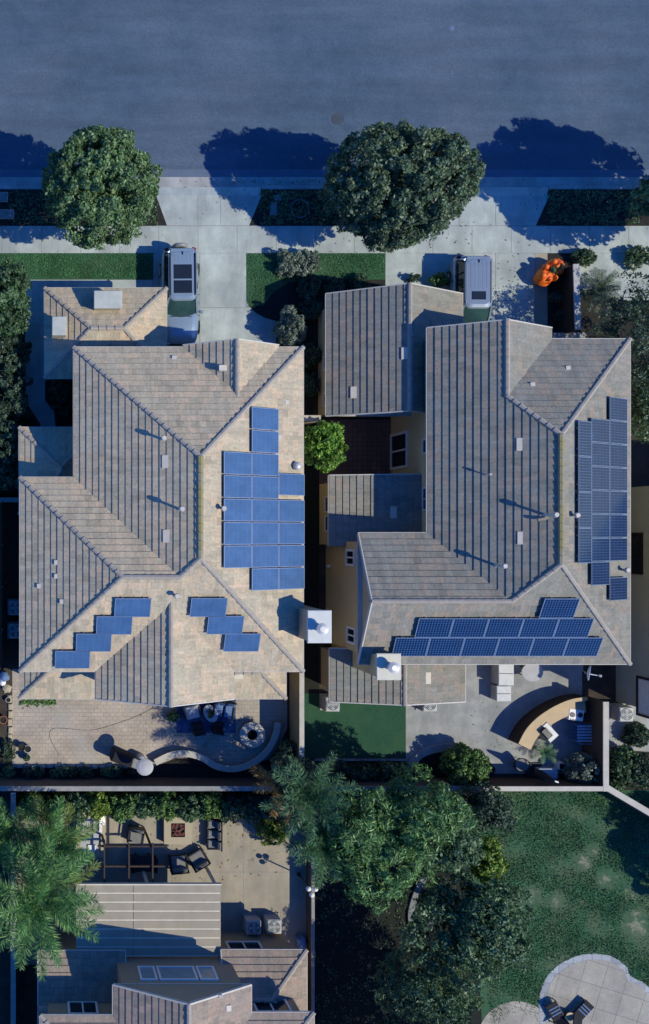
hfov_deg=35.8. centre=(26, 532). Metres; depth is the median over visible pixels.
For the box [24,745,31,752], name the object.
plant pot
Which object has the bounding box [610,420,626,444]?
solar panel
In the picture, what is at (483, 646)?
solar panel
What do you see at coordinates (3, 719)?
plant pot
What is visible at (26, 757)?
plant pot
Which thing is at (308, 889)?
globe lamp
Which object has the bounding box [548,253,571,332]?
planting bed
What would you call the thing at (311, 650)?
side yard
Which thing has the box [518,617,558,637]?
solar panel
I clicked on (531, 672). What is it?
garden table
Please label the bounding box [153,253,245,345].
driveway
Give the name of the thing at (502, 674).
covered bench
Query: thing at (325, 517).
window
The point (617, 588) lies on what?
solar panel
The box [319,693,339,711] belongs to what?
air conditioner
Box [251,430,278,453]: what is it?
solar panel
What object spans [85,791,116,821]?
shrub
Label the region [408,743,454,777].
curved kerb
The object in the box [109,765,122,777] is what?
shrub
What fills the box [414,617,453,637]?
solar panel
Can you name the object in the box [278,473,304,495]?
solar panel
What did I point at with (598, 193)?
ground cover
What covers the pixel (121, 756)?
barbecue grill
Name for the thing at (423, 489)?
window
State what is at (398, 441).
window
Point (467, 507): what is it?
house
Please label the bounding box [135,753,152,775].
patio heater
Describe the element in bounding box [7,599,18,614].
air conditioner
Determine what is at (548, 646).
solar panel
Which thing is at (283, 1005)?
window
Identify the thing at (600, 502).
solar panel
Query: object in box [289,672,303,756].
garden wall
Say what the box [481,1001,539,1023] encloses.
stone circle
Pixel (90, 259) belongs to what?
lawn
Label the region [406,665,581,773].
concrete patio
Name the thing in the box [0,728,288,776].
planting bed
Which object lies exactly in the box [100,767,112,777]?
shrub
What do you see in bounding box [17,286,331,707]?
house
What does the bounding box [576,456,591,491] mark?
solar panel
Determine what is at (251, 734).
fire pit
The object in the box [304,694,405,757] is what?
turf
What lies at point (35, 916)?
palm tree
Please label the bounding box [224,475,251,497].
solar panel
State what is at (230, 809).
shrub
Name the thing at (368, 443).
courtyard floor
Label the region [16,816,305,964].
beige patio
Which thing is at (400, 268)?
driveway
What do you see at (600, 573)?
solar panel
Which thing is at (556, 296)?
shrub
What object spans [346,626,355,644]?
window
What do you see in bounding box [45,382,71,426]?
planting bed
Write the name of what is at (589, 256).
shrub
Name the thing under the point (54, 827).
palm tree
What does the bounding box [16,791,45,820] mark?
shrub
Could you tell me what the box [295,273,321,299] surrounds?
shrub
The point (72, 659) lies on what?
solar panel
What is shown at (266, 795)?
shrub
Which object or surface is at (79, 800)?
shrub
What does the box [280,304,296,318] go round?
shrub
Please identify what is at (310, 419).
garden wall
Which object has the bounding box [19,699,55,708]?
weeds
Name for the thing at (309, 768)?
garden tree
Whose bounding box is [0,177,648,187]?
gutter pan
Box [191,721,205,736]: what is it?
footstool
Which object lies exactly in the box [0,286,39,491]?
planting bed
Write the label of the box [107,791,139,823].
shrub
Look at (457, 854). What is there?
garden tree
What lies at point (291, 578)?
solar panel
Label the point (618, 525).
solar panel
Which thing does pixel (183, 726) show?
rug
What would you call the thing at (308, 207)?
hoop
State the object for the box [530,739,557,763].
garden palm
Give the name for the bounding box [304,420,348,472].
lemon tree
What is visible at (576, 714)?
cooktop
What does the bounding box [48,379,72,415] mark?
shrub
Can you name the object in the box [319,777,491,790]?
garden wall
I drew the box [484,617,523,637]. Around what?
solar panel
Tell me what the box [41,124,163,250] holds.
street tree
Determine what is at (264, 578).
solar panel
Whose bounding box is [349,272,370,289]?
shrub
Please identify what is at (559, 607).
solar panel
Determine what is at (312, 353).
shrub
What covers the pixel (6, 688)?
rubble sack
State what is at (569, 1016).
garden table
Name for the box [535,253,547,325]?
driveway border
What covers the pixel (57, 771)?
shrub
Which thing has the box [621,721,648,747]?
shrub
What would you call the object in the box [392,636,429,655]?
solar panel
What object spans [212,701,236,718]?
garden sofa
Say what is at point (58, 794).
shrub
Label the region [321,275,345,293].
shrub
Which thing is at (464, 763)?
shrub
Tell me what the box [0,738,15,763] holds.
shrub
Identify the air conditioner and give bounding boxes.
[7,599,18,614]
[7,621,18,637]
[242,911,260,934]
[262,910,280,933]
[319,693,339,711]
[415,704,436,711]
[609,703,632,721]
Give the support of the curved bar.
on the concrete patio at (425, 729)
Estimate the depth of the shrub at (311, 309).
47.45 m
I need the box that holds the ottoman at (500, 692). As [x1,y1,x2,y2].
[490,684,510,700]
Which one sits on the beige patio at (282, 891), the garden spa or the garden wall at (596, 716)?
the garden spa
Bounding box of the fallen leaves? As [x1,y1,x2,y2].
[17,155,647,879]
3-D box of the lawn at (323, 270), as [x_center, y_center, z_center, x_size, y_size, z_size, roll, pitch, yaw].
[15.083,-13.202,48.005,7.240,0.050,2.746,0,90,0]
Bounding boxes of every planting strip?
[0,189,166,225]
[249,189,380,225]
[536,189,648,225]
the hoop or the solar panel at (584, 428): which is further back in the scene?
the hoop
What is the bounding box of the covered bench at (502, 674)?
[491,665,513,684]
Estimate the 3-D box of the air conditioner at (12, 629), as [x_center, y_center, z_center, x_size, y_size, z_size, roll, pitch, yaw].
[-0.584,4.979,47.581,0.860,0.838,1.043,0,90,0]
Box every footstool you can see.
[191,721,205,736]
[210,721,223,735]
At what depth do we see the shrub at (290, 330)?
46.46 m
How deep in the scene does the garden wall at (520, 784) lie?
46.46 m
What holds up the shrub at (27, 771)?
on the planting bed at (182, 767)
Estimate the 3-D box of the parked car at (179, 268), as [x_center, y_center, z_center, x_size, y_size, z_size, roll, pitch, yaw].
[7.861,-12.204,47.114,2.293,1.782,5.072,-1,90,0]
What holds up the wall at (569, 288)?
on the terrain at (602, 687)
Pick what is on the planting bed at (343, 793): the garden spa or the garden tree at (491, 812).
the garden tree at (491, 812)
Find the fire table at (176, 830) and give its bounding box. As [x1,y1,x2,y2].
[163,817,191,843]
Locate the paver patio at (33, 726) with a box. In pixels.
[12,669,286,766]
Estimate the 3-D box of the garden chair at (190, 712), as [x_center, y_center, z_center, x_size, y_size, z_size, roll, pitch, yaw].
[8.537,9.227,47.569,0.900,0.861,0.887,-14,90,0]
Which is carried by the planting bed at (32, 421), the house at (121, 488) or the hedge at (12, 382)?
the hedge at (12, 382)
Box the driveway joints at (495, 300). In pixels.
[199,253,534,319]
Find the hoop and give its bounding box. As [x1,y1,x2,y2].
[291,199,308,217]
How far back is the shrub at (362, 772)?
47.15 m
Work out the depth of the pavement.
47.99 m
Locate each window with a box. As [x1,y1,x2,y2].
[67,1001,98,1012]
[137,966,157,980]
[156,966,198,980]
[195,966,218,980]
[225,941,262,947]
[252,999,291,1010]
[324,497,326,511]
[324,516,326,530]
[345,549,354,565]
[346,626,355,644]
[390,430,407,469]
[422,439,424,453]
[422,487,424,510]
[631,533,642,574]
[636,675,648,718]
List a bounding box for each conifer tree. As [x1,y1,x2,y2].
[301,784,440,914]
[351,761,477,868]
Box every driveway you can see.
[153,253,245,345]
[385,253,534,323]
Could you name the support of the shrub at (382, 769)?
on the planting bed at (355, 762)
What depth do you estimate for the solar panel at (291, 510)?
42.11 m
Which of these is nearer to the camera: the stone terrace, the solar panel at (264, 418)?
the solar panel at (264, 418)
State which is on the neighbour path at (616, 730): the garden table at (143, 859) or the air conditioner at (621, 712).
the air conditioner at (621, 712)
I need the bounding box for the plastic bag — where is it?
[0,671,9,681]
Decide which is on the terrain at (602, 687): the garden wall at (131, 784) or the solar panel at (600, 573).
the garden wall at (131, 784)
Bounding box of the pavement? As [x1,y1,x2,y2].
[0,226,648,252]
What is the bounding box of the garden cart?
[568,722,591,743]
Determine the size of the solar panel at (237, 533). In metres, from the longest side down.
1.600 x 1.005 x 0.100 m
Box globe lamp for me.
[297,872,317,897]
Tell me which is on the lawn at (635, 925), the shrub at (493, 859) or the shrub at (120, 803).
the shrub at (493, 859)
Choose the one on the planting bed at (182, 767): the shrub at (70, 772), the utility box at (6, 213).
the shrub at (70, 772)
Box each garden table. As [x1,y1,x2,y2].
[134,853,151,871]
[203,705,217,721]
[520,665,542,680]
[564,1011,573,1020]
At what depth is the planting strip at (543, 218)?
47.99 m
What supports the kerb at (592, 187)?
on the ground
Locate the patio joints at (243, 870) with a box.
[172,828,243,931]
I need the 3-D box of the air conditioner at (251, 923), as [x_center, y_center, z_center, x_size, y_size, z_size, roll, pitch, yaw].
[11.660,20.214,47.581,0.860,0.838,1.043,0,90,0]
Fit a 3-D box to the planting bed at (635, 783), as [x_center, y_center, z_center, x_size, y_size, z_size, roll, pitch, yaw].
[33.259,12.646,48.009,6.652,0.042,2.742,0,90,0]
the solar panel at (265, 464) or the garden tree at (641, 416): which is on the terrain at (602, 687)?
the garden tree at (641, 416)
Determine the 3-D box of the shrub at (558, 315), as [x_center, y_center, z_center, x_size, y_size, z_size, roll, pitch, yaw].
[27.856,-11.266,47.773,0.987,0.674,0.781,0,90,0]
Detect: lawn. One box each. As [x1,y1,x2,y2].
[0,253,152,279]
[246,253,384,305]
[447,790,648,1020]
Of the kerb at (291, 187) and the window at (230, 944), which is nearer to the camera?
the window at (230, 944)
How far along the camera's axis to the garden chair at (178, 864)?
47.51 m
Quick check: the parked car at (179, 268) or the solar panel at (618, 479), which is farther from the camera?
the parked car at (179, 268)
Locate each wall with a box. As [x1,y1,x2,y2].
[0,498,17,502]
[0,777,274,790]
[11,791,15,1023]
[153,721,280,771]
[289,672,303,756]
[304,415,320,424]
[306,822,314,1012]
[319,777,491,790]
[478,777,602,790]
[552,333,586,337]
[558,264,580,333]
[582,695,608,790]
[604,786,648,817]
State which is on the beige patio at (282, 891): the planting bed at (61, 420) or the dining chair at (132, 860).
the dining chair at (132, 860)
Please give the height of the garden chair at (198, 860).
0.861 m
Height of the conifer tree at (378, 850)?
6.870 m
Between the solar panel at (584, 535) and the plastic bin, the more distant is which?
the plastic bin
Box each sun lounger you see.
[543,998,569,1023]
[567,997,593,1023]
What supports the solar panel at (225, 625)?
attached to the house at (121, 488)
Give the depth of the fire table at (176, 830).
47.58 m
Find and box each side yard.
[0,496,18,766]
[304,421,318,693]
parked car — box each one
[159,242,203,344]
[446,255,494,322]
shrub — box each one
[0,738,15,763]
[0,764,15,777]
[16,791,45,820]
[22,766,35,777]
[30,764,44,778]
[41,791,70,820]
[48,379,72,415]
[49,766,66,777]
[61,791,94,823]
[63,765,77,777]
[78,764,92,777]
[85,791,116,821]
[99,816,104,824]
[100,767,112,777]
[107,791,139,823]
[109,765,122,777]
[126,768,139,777]
[129,791,160,819]
[150,791,181,821]
[173,792,205,822]
[194,791,226,820]
[217,793,250,823]
[236,791,269,823]
[254,819,288,845]
[258,791,294,821]
[272,313,307,345]
[274,738,298,761]
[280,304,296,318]
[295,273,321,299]
[296,297,322,320]
[300,343,321,367]
[304,372,319,396]
[314,763,333,780]
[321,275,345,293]
[328,759,356,780]
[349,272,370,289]
[349,759,375,781]
[371,760,398,781]
[391,761,413,780]
[406,272,420,282]
[428,271,448,287]
[438,742,491,785]
[470,835,510,883]
[547,290,563,303]
[552,309,562,322]
[561,752,600,783]
[569,248,585,262]
[571,248,597,267]
[609,744,640,781]
[609,772,631,795]
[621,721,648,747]
[624,244,648,271]
[625,752,648,789]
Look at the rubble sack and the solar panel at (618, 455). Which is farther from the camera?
the rubble sack
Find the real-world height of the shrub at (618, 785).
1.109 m
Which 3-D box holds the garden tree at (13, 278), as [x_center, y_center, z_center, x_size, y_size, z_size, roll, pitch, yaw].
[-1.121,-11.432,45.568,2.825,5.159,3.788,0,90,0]
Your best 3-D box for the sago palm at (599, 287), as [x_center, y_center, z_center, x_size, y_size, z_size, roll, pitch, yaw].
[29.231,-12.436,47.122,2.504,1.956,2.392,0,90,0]
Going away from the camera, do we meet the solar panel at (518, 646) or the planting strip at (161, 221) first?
the solar panel at (518, 646)
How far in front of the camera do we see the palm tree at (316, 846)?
42.76 m
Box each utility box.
[0,192,7,201]
[0,209,13,218]
[270,202,276,214]
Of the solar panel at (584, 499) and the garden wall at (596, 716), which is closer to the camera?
the solar panel at (584, 499)
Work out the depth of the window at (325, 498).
46.94 m
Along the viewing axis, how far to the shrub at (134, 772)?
47.64 m
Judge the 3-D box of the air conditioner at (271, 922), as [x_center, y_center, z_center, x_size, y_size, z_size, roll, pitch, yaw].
[12.711,20.167,47.581,0.860,0.838,1.043,0,90,0]
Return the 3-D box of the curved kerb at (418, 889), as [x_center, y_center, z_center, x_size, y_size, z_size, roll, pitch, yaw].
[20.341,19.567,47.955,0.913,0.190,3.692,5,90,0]
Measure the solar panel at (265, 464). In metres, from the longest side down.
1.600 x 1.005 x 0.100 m
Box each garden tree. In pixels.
[0,257,31,337]
[267,747,320,802]
[373,940,485,1023]
[379,1018,391,1023]
[395,868,534,997]
[409,781,484,876]
[449,781,515,836]
[591,270,648,411]
[631,361,648,444]
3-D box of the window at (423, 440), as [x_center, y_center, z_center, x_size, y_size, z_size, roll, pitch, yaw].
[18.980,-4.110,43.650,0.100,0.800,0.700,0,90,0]
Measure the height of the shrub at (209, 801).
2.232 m
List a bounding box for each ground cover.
[7,190,158,224]
[259,188,376,225]
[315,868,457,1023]
[546,187,642,226]
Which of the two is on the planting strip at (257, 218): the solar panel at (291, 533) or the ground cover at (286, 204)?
the ground cover at (286, 204)
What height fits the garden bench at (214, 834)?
0.861 m
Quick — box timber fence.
[1,501,3,672]
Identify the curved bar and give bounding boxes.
[508,694,587,749]
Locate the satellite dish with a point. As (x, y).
(589, 674)
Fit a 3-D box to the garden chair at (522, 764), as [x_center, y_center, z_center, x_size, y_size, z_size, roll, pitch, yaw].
[25.537,11.993,47.601,0.730,0.809,0.728,0,90,0]
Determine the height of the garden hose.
0.027 m
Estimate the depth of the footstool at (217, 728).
47.51 m
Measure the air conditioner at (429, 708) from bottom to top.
0.838 m
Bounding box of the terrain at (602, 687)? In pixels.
[0,261,648,1023]
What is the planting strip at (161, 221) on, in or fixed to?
on the terrain at (602, 687)
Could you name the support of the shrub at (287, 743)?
on the planting bed at (182, 767)
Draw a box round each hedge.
[0,327,33,494]
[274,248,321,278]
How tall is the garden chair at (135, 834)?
0.861 m
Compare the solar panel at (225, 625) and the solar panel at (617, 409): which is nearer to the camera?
the solar panel at (225, 625)
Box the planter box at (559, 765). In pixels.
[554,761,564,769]
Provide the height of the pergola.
2.400 m
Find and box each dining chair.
[130,854,137,864]
[154,854,157,864]
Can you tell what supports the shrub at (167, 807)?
on the planting bed at (47, 793)
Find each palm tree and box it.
[0,798,42,870]
[0,823,105,980]
[12,795,99,889]
[248,760,304,819]
[259,751,356,840]
[282,807,362,889]
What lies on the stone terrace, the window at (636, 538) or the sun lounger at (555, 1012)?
the sun lounger at (555, 1012)
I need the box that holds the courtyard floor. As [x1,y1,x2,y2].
[319,420,390,483]
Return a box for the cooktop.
[565,709,583,720]
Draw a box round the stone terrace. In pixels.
[538,953,648,1023]
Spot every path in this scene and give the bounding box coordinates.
[25,280,152,426]
[246,301,275,343]
[579,253,648,299]
[609,705,648,751]
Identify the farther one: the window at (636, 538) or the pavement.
the pavement
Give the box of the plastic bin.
[294,934,306,947]
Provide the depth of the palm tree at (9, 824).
43.73 m
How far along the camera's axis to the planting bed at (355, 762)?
47.99 m
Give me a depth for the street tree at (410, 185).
41.85 m
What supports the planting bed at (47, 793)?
on the terrain at (602, 687)
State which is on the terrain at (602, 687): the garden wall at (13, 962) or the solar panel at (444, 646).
the garden wall at (13, 962)
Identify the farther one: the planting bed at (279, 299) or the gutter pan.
the gutter pan
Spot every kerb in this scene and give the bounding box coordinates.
[0,186,64,188]
[262,186,322,188]
[407,874,428,931]
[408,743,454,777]
[548,186,640,189]
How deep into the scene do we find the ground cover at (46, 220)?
47.93 m
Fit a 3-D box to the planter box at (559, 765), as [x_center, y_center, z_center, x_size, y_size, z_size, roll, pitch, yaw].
[27.677,12.087,47.755,0.360,0.490,0.360,0,90,0]
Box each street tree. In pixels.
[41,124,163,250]
[318,118,485,252]
[628,175,648,217]
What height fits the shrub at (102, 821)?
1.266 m
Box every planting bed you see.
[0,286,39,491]
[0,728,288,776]
[15,791,315,823]
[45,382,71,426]
[251,280,384,414]
[307,761,405,776]
[315,819,481,1023]
[317,791,491,818]
[412,747,495,777]
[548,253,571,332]
[579,290,648,427]
[610,751,648,789]
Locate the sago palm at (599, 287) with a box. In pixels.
[580,267,622,312]
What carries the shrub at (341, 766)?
on the planting bed at (355, 762)
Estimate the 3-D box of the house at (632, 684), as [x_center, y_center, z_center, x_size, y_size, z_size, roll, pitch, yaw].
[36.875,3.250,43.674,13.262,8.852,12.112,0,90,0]
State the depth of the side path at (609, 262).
47.99 m
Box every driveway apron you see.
[157,187,261,225]
[381,187,548,225]
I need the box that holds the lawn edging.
[314,759,405,760]
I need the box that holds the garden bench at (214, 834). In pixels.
[206,818,222,851]
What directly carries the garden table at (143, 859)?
on the beige patio at (282, 891)
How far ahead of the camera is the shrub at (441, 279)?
47.47 m
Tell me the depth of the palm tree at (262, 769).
43.72 m
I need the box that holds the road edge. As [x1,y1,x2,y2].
[0,169,648,176]
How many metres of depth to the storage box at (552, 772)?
47.49 m
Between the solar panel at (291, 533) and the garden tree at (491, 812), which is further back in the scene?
the garden tree at (491, 812)
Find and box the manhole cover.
[328,109,346,128]
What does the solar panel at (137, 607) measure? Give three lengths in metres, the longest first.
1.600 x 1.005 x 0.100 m
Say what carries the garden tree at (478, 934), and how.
on the planting bed at (330, 948)
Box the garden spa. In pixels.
[76,811,104,856]
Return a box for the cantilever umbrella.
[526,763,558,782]
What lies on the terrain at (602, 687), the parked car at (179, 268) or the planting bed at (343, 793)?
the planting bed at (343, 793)
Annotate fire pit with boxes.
[239,722,264,747]
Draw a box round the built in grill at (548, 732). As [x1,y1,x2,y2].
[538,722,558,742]
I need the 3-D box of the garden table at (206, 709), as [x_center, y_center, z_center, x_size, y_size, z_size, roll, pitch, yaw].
[9.500,9.359,47.750,0.680,0.501,0.960,-29,90,0]
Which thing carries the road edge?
on the road
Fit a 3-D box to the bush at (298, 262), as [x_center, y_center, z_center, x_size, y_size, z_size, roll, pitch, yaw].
[14.001,-13.898,47.488,2.330,1.158,1.557,0,90,0]
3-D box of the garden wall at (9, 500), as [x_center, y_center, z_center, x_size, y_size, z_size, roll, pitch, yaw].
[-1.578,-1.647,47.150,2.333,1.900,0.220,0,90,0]
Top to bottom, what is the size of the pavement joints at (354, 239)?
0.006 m
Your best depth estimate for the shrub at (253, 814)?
46.36 m
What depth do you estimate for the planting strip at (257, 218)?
47.99 m
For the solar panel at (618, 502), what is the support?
attached to the house at (467, 507)
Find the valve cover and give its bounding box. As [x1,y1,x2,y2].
[449,25,454,30]
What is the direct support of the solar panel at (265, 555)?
attached to the house at (121, 488)
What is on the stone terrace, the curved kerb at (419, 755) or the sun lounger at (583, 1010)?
the sun lounger at (583, 1010)
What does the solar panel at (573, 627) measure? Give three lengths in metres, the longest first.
1.555 x 1.060 x 0.100 m
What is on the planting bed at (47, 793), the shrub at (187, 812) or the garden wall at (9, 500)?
the shrub at (187, 812)
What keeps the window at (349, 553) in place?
in the house at (467, 507)
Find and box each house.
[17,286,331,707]
[37,932,315,1023]
[318,283,632,705]
[616,486,648,718]
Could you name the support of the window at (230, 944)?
in the house at (245, 978)
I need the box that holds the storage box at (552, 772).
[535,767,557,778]
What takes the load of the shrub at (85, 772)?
on the planting bed at (182, 767)
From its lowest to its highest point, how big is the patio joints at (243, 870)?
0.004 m
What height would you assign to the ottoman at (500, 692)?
0.722 m
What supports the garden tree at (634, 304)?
on the planting bed at (589, 320)
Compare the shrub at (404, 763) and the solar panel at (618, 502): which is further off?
the shrub at (404, 763)
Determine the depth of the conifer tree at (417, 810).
42.35 m
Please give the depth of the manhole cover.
48.13 m
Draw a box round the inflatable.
[533,258,564,286]
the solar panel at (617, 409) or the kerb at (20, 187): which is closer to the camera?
the solar panel at (617, 409)
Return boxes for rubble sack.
[2,684,11,692]
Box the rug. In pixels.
[177,699,235,732]
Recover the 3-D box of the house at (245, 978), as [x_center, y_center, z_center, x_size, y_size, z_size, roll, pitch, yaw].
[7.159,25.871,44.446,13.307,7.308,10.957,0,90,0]
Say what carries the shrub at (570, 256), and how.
on the terrain at (602, 687)
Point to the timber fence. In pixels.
(2, 586)
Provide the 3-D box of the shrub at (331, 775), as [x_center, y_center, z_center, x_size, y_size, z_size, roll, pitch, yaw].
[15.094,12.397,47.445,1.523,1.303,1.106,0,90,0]
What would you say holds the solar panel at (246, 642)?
attached to the house at (121, 488)
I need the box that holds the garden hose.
[49,708,152,755]
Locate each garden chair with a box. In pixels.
[126,824,145,844]
[168,852,189,874]
[182,704,202,720]
[187,845,210,872]
[512,758,530,771]
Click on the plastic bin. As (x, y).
(300, 940)
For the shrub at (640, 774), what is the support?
on the planting bed at (635, 783)
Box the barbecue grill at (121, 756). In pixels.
[109,746,138,768]
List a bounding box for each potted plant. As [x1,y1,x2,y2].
[166,708,180,721]
[207,709,212,718]
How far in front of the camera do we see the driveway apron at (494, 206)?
47.99 m
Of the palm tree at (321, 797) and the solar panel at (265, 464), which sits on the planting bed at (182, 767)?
the palm tree at (321, 797)
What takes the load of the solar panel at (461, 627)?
attached to the house at (467, 507)
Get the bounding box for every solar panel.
[55,650,89,668]
[76,633,111,651]
[96,615,132,634]
[114,597,150,616]
[190,597,227,616]
[206,615,244,633]
[223,632,260,651]
[224,451,251,474]
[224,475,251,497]
[224,499,251,521]
[224,522,251,544]
[224,545,251,567]
[251,407,278,430]
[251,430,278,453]
[251,545,278,567]
[251,568,278,590]
[252,453,278,475]
[252,476,278,498]
[252,499,278,521]
[252,522,278,544]
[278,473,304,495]
[279,500,304,521]
[279,522,304,543]
[279,545,304,566]
[279,567,304,589]
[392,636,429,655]
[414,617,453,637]
[426,638,464,655]
[449,617,488,637]
[460,637,498,655]
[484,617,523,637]
[494,637,533,655]
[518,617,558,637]
[528,638,568,655]
[538,597,579,617]
[553,617,593,637]
[563,636,602,655]
[576,420,591,456]
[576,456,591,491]
[576,492,591,527]
[576,528,591,562]
[591,418,609,442]
[591,490,609,513]
[591,561,609,584]
[592,442,609,466]
[592,466,609,489]
[592,514,609,537]
[592,538,609,561]
[609,397,626,421]
[609,577,626,600]
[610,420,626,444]
[610,444,626,467]
[610,467,626,490]
[610,491,626,513]
[610,514,626,537]
[610,538,626,560]
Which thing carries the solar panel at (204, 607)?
attached to the house at (121, 488)
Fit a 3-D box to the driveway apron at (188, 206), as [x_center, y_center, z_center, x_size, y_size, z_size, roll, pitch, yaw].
[9.505,-17.043,48.069,5.513,0.162,2.055,0,90,0]
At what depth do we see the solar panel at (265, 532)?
41.32 m
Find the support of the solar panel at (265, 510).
attached to the house at (121, 488)
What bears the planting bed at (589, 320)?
on the terrain at (602, 687)
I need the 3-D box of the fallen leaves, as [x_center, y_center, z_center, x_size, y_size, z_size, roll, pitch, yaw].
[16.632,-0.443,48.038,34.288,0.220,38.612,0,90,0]
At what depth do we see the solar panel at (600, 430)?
41.22 m
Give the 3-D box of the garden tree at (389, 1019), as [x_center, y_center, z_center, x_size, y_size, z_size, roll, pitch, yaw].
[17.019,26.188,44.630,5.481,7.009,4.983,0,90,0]
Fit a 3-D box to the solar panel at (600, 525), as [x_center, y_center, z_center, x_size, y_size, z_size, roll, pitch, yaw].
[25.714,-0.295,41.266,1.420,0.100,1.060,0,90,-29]
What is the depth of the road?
48.13 m
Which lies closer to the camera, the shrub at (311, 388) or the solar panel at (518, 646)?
the solar panel at (518, 646)
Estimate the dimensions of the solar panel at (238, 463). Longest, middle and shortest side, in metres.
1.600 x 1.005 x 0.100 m
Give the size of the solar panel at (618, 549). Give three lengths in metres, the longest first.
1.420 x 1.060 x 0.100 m
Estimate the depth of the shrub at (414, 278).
47.56 m
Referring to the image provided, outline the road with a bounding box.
[0,0,648,168]
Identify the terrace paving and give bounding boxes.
[545,960,648,1023]
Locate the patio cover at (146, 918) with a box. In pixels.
[76,866,221,956]
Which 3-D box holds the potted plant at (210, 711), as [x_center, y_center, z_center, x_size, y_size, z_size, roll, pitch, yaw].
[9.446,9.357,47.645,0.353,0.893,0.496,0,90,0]
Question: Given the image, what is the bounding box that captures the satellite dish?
[582,665,601,680]
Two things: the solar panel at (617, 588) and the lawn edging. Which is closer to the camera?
the solar panel at (617, 588)
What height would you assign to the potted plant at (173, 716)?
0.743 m
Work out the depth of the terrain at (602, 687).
48.00 m
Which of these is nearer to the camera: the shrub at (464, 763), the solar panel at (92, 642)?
the solar panel at (92, 642)
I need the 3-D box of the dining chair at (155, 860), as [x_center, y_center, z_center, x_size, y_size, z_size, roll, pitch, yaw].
[6.509,16.978,47.569,0.457,0.861,0.420,0,90,0]
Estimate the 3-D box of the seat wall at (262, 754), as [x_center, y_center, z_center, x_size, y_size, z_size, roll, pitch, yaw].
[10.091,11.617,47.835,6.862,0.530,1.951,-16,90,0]
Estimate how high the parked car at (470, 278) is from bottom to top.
1.770 m
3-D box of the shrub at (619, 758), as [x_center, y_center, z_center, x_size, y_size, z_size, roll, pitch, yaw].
[30.666,11.895,47.344,1.885,1.500,2.059,0,90,0]
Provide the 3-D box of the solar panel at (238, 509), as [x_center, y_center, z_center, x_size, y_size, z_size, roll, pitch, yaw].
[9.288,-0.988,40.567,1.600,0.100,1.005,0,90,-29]
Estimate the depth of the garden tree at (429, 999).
43.62 m
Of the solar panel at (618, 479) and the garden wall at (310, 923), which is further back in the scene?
the garden wall at (310, 923)
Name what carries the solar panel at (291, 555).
attached to the house at (121, 488)
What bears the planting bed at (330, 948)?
on the terrain at (602, 687)
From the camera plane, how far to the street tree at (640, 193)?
43.74 m
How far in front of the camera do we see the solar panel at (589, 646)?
41.99 m
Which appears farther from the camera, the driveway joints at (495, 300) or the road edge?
the road edge
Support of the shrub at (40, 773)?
on the planting bed at (182, 767)
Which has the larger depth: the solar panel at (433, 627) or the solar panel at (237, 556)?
the solar panel at (433, 627)
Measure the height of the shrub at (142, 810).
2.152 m
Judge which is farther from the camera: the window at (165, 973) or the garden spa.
the garden spa
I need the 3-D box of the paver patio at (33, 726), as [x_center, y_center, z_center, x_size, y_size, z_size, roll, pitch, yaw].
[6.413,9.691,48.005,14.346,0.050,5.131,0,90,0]
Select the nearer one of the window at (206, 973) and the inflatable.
the window at (206, 973)
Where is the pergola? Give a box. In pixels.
[98,832,164,881]
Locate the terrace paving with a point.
(610, 992)
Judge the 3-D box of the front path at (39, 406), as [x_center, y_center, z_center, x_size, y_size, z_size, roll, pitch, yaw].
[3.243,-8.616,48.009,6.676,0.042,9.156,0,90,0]
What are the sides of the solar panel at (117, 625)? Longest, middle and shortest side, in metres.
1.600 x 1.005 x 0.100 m
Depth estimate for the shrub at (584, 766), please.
46.86 m
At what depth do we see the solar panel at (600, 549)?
41.22 m
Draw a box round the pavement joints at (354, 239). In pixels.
[2,217,628,252]
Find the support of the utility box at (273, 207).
on the planting strip at (257, 218)
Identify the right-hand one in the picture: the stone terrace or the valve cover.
the stone terrace
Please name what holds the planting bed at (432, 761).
on the terrain at (602, 687)
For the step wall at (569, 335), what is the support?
on the terrain at (602, 687)
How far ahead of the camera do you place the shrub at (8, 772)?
47.62 m
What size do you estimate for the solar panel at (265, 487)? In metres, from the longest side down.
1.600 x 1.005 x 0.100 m
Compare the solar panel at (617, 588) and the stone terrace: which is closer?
the solar panel at (617, 588)
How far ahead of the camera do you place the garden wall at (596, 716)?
46.54 m
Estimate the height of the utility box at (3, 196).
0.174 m
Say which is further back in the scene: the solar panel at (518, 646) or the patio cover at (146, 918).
the patio cover at (146, 918)
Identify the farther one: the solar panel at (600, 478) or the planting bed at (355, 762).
the planting bed at (355, 762)
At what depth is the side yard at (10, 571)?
47.99 m
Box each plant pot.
[0,716,6,723]
[18,743,25,750]
[23,754,30,761]
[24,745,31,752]
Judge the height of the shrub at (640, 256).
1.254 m
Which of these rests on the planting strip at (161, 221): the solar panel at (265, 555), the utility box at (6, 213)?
the utility box at (6, 213)

